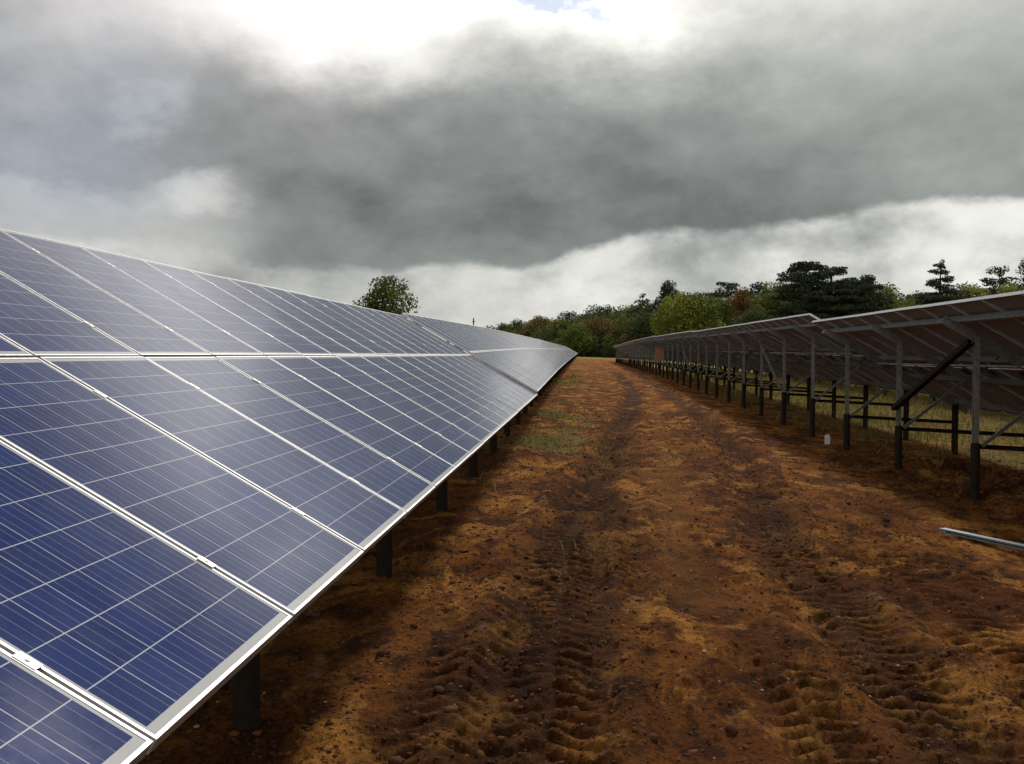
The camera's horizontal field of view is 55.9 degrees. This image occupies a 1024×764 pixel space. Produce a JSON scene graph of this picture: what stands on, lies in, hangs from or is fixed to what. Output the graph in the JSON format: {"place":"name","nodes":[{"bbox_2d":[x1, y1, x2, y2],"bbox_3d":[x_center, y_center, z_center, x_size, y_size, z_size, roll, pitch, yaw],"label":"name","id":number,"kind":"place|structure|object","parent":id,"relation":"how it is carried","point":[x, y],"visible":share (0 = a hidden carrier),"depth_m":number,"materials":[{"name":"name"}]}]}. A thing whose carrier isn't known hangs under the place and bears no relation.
{"place":"outdoors","nodes":[
{"label":"outdoors","id":0,"kind":"place"},
{"bbox_2d":[336,370,649,643],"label":"grass","id":1,"kind":"structure","parent":0,"point":[549,438],"depth_m":18.02,"materials":[{"name":"plant"}]},
{"bbox_2d":[0,0,1023,354],"label":"sky","id":2,"kind":"structure","parent":0,"point":[506,161],"materials":[{"name":"grey"}]},
{"bbox_2d":[138,355,1023,763],"bbox_3d":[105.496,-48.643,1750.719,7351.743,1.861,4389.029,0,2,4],"label":"ground","id":3,"kind":"structure","parent":0,"point":[776,739],"depth_m":6.25,"materials":[{"name":"soil"}]},
{"bbox_2d":[0,229,536,763],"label":"solar table","id":4,"kind":"object","parent":3,"relation":"on","point":[210,485],"visible":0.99,"depth_m":4.05,"materials":[{"name":"glass"}]},
{"bbox_2d":[353,275,420,317],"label":"oak tree","id":5,"kind":"object","parent":3,"relation":"on","point":[388,296],"visible":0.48,"depth_m":149.47,"materials":[{"name":"green plant"}]},
{"bbox_2d":[402,313,559,423],"bbox_3d":[-0.169,-0.395,30.503,2.899,2.925,20.200,0,2,4],"label":"solar table","id":6,"kind":"object","parent":3,"relation":"on","point":[521,365],"visible":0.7,"depth_m":25.22,"materials":[{"name":"glass"}]},
{"bbox_2d":[493,323,509,330],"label":"broadleaf tree","id":7,"kind":"object","parent":3,"relation":"on","point":[502,326],"visible":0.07,"depth_m":299.55,"materials":[{"name":"green plant"}]},
{"bbox_2d":[505,319,524,334],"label":"broadleaf tree","id":8,"kind":"object","parent":3,"relation":"on","point":[514,322],"visible":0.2,"depth_m":289.56,"materials":[{"name":"green plant"}]},
{"bbox_2d":[493,329,566,385],"bbox_3d":[1.298,-1.133,50.761,2.900,2.924,20.200,0,2,4],"label":"solar table","id":9,"kind":"object","parent":3,"relation":"on","point":[540,351],"visible":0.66,"depth_m":47.68,"materials":[{"name":"metal"}]},
{"bbox_2d":[517,315,551,337],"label":"rusty tree","id":10,"kind":"object","parent":3,"relation":"on","point":[537,320],"visible":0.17,"depth_m":277.44,"materials":[{"name":"brown plant"}]},
{"bbox_2d":[522,335,570,372],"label":"solar table","id":11,"kind":"object","parent":3,"relation":"on","point":[550,349],"visible":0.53,"depth_m":68.82,"materials":[{"name":"metal"}]},
{"bbox_2d":[538,326,554,342],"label":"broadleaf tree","id":12,"kind":"object","parent":3,"relation":"on","point":[547,337],"visible":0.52,"depth_m":257.49,"materials":[{"name":"green plant"}]},
{"bbox_2d":[538,339,571,366],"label":"solar table","id":13,"kind":"object","parent":3,"relation":"on","point":[558,350],"visible":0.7,"depth_m":88.19,"materials":[{"name":"metal"}]},
{"bbox_2d":[547,317,569,346],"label":"pale tree","id":14,"kind":"object","parent":3,"relation":"on","point":[554,325],"visible":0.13,"depth_m":273.17,"materials":[{"name":"green plant"}]},
{"bbox_2d":[546,341,573,362],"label":"solar table","id":15,"kind":"object","parent":3,"relation":"on","point":[562,350],"visible":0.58,"depth_m":109.70,"materials":[{"name":"metal"}]},
{"bbox_2d":[552,329,571,349],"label":"bush","id":16,"kind":"object","parent":3,"relation":"on","point":[563,337],"visible":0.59,"depth_m":250.93,"materials":[{"name":"green plant"}]},
{"bbox_2d":[553,343,574,360],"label":"solar table","id":17,"kind":"object","parent":3,"relation":"on","point":[565,350],"visible":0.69,"depth_m":129.72,"materials":[{"name":"metal"}]},
{"bbox_2d":[557,310,584,322],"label":"evergreen tree","id":18,"kind":"object","parent":3,"relation":"on","point":[568,316],"visible":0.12,"depth_m":308.53,"materials":[{"name":"green plant"}]},
{"bbox_2d":[561,323,596,356],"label":"broadleaf tree","id":19,"kind":"object","parent":3,"relation":"on","point":[586,340],"visible":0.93,"depth_m":251.88,"materials":[{"name":"green plant"}]},
{"bbox_2d":[572,333,586,356],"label":"bush","id":20,"kind":"object","parent":3,"relation":"on","point":[580,347],"visible":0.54,"depth_m":252.33,"materials":[{"name":"green plant"}]},
{"bbox_2d":[147,407,1023,763],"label":"soil clods","id":21,"kind":"object","parent":3,"relation":"on","point":[731,729],"visible":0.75,"depth_m":5.93,"materials":[{"name":"brown soil"}]},
{"bbox_2d":[586,335,603,356],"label":"bush","id":22,"kind":"object","parent":3,"relation":"on","point":[596,352],"visible":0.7,"depth_m":254.34,"materials":[{"name":"green plant"}]},
{"bbox_2d":[568,316,622,356],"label":"brown tree","id":23,"kind":"object","parent":3,"relation":"on","point":[612,330],"visible":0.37,"depth_m":261.79,"materials":[{"name":"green plant"}]},
{"bbox_2d":[576,304,620,325],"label":"broadleaf tree","id":24,"kind":"object","parent":3,"relation":"on","point":[600,309],"visible":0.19,"depth_m":296.71,"materials":[{"name":"green plant"}]},
{"bbox_2d":[194,440,1012,761],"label":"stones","id":25,"kind":"object","parent":3,"relation":"on","point":[678,610],"visible":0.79,"depth_m":6.50,"materials":[{"name":"brown stone"}]},
{"bbox_2d":[600,333,618,357],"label":"bush","id":26,"kind":"object","parent":3,"relation":"on","point":[609,347],"visible":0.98,"depth_m":254.43,"materials":[{"name":"green plant"}]},
{"bbox_2d":[602,305,635,324],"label":"broadleaf tree","id":27,"kind":"object","parent":3,"relation":"on","point":[625,310],"visible":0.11,"depth_m":285.12,"materials":[{"name":"green plant"}]},
{"bbox_2d":[615,327,634,358],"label":"bush","id":28,"kind":"object","parent":3,"relation":"on","point":[623,339],"visible":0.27,"depth_m":248.12,"materials":[{"name":"green plant"}]},
{"bbox_2d":[613,345,637,363],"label":"solar table","id":29,"kind":"object","parent":3,"relation":"on","point":[620,349],"visible":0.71,"depth_m":131.16,"materials":[{"name":"metal"}]},
{"bbox_2d":[618,343,650,365],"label":"solar table","id":30,"kind":"object","parent":3,"relation":"on","point":[625,346],"visible":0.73,"depth_m":107.76,"materials":[{"name":"metal"}]},
{"bbox_2d":[618,293,650,334],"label":"cedar tree","id":31,"kind":"object","parent":3,"relation":"on","point":[641,302],"visible":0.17,"depth_m":267.17,"materials":[{"name":"green plant"}]},
{"bbox_2d":[621,309,664,357],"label":"broadleaf tree","id":32,"kind":"object","parent":3,"relation":"on","point":[640,329],"visible":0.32,"depth_m":245.52,"materials":[{"name":"green plant"}]},
{"bbox_2d":[626,340,665,369],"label":"solar table","id":33,"kind":"object","parent":3,"relation":"on","point":[634,344],"visible":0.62,"depth_m":90.47,"materials":[{"name":"metal"}]},
{"bbox_2d":[641,326,657,358],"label":"bush","id":34,"kind":"object","parent":3,"relation":"on","point":[650,334],"visible":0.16,"depth_m":242.74,"materials":[{"name":"green plant"}]},
{"bbox_2d":[646,280,680,314],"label":"evergreen tree","id":35,"kind":"object","parent":3,"relation":"on","point":[667,289],"visible":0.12,"depth_m":256.49,"materials":[{"name":"green plant"}]},
{"bbox_2d":[637,336,695,376],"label":"solar table","id":36,"kind":"object","parent":3,"relation":"on","point":[652,344],"visible":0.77,"depth_m":67.14,"materials":[{"name":"metal"}]},
{"bbox_2d":[647,290,729,335],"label":"yellow tree","id":37,"kind":"object","parent":3,"relation":"on","point":[674,320],"visible":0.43,"depth_m":218.86,"materials":[{"name":"green plant"}]},
{"bbox_2d":[655,330,756,392],"bbox_3d":[9.550,-1.010,49.524,2.900,2.924,20.200,0,2,4],"label":"solar table","id":38,"kind":"object","parent":3,"relation":"on","point":[689,344],"visible":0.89,"depth_m":46.86,"materials":[{"name":"metal"}]},
{"bbox_2d":[686,304,725,330],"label":"yellow tree","id":39,"kind":"object","parent":3,"relation":"on","point":[708,315],"visible":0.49,"depth_m":215.97,"materials":[{"name":"green plant"}]},
{"bbox_2d":[698,281,750,315],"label":"cedar tree","id":40,"kind":"object","parent":3,"relation":"on","point":[728,289],"visible":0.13,"depth_m":254.31,"materials":[{"name":"green plant"}]},
{"bbox_2d":[713,296,739,325],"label":"broadleaf tree","id":41,"kind":"object","parent":3,"relation":"on","point":[723,305],"visible":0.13,"depth_m":233.97,"materials":[{"name":"green plant"}]},
{"bbox_2d":[725,287,763,321],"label":"tree","id":42,"kind":"object","parent":3,"relation":"on","point":[741,300],"visible":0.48,"depth_m":230.28,"materials":[{"name":"brown plant"}]},
{"bbox_2d":[731,306,773,324],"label":"broadleaf tree","id":43,"kind":"object","parent":3,"relation":"on","point":[750,315],"visible":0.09,"depth_m":210.34,"materials":[{"name":"green plant"}]},
{"bbox_2d":[483,284,1023,357],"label":"woodland","id":44,"kind":"object","parent":3,"relation":"on","point":[617,321],"visible":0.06,"depth_m":267.42,"materials":[{"name":"green plant"}]},
{"bbox_2d":[747,282,775,306],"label":"cedar tree","id":45,"kind":"object","parent":3,"relation":"on","point":[758,287],"visible":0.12,"depth_m":256.15,"materials":[{"name":"green plant"}]},
{"bbox_2d":[750,281,790,318],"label":"broadleaf tree","id":46,"kind":"object","parent":3,"relation":"on","point":[772,290],"visible":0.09,"depth_m":244.03,"materials":[{"name":"green plant"}]},
{"bbox_2d":[773,292,813,317],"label":"broadleaf tree","id":47,"kind":"object","parent":3,"relation":"on","point":[786,305],"visible":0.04,"depth_m":234.60,"materials":[{"name":"green plant"}]},
{"bbox_2d":[693,313,930,439],"bbox_3d":[8.077,-0.258,29.192,2.900,2.924,20.200,0,2,4],"label":"solar table","id":48,"kind":"object","parent":3,"relation":"on","point":[795,346],"visible":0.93,"depth_m":25.51,"materials":[{"name":"metal"}]},
{"bbox_2d":[825,435,829,443],"bbox_3d":[6.226,1.158,19.049,0.090,0.240,0.060,0,2,4],"label":"marker stake","id":49,"kind":"object","parent":3,"relation":"on","point":[827,439],"visible":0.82,"depth_m":19.02,"materials":[{"name":"white plastic"}]},
{"bbox_2d":[768,260,893,318],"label":"cedar tree","id":50,"kind":"object","parent":3,"relation":"on","point":[823,298],"visible":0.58,"depth_m":192.83,"materials":[{"name":"green plant"}]},
{"bbox_2d":[796,377,932,397],"bbox_3d":[17.939,-0.773,50.727,2.900,2.924,20.200,0,2,4],"label":"solar table","id":51,"kind":"object","parent":3,"relation":"on","point":[931,396],"visible":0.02,"depth_m":47.90,"materials":[{"name":"metal"}]},
{"bbox_2d":[837,277,894,313],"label":"cedar tree","id":52,"kind":"object","parent":3,"relation":"on","point":[890,301],"visible":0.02,"depth_m":207.15,"materials":[{"name":"green plant"}]},
{"bbox_2d":[876,282,922,308],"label":"pale tree","id":53,"kind":"object","parent":3,"relation":"on","point":[888,290],"visible":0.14,"depth_m":221.52,"materials":[{"name":"green plant"}]},
{"bbox_2d":[800,454,1023,523],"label":"spoil heap","id":54,"kind":"object","parent":3,"relation":"on","point":[944,487],"visible":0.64,"depth_m":14.19,"materials":[{"name":"soil"}]},
{"bbox_2d":[903,289,928,306],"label":"broadleaf tree","id":55,"kind":"object","parent":3,"relation":"on","point":[913,295],"visible":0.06,"depth_m":228.10,"materials":[{"name":"green plant"}]},
{"bbox_2d":[811,290,1023,499],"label":"solar table","id":56,"kind":"object","parent":3,"relation":"on","point":[963,355],"visible":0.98,"depth_m":14.71,"materials":[{"name":"metal"}]},
{"bbox_2d":[915,259,973,303],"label":"cedar tree","id":57,"kind":"object","parent":3,"relation":"on","point":[941,294],"visible":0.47,"depth_m":207.16,"materials":[{"name":"green plant"}]},
{"bbox_2d":[952,281,989,299],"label":"pale tree","id":58,"kind":"object","parent":3,"relation":"on","point":[974,290],"visible":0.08,"depth_m":211.93,"materials":[{"name":"green plant"}]},
{"bbox_2d":[939,528,1023,549],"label":"metal rail","id":59,"kind":"object","parent":3,"relation":"on","point":[1001,542],"visible":1,"depth_m":8.96,"materials":[{"name":"silver metal"}]},
{"bbox_2d":[977,265,1019,295],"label":"cedar tree","id":60,"kind":"object","parent":3,"relation":"on","point":[993,282],"visible":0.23,"depth_m":220.92,"materials":[{"name":"green plant"}]},
{"bbox_2d":[997,283,1023,293],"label":"pale tree","id":61,"kind":"object","parent":3,"relation":"on","point":[1005,288],"visible":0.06,"depth_m":207.16,"materials":[{"name":"green plant"}]},
{"bbox_2d":[1014,258,1023,290],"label":"evergreen tree","id":62,"kind":"object","parent":3,"relation":"on","point":[1019,268],"visible":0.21,"depth_m":212.48,"materials":[{"name":"green plant"}]},
{"bbox_2d":[647,369,1023,483],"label":"grass","id":63,"kind":"structure","parent":0,"point":[826,385],"depth_m":28.70,"materials":[{"name":"plant"}]}
]}

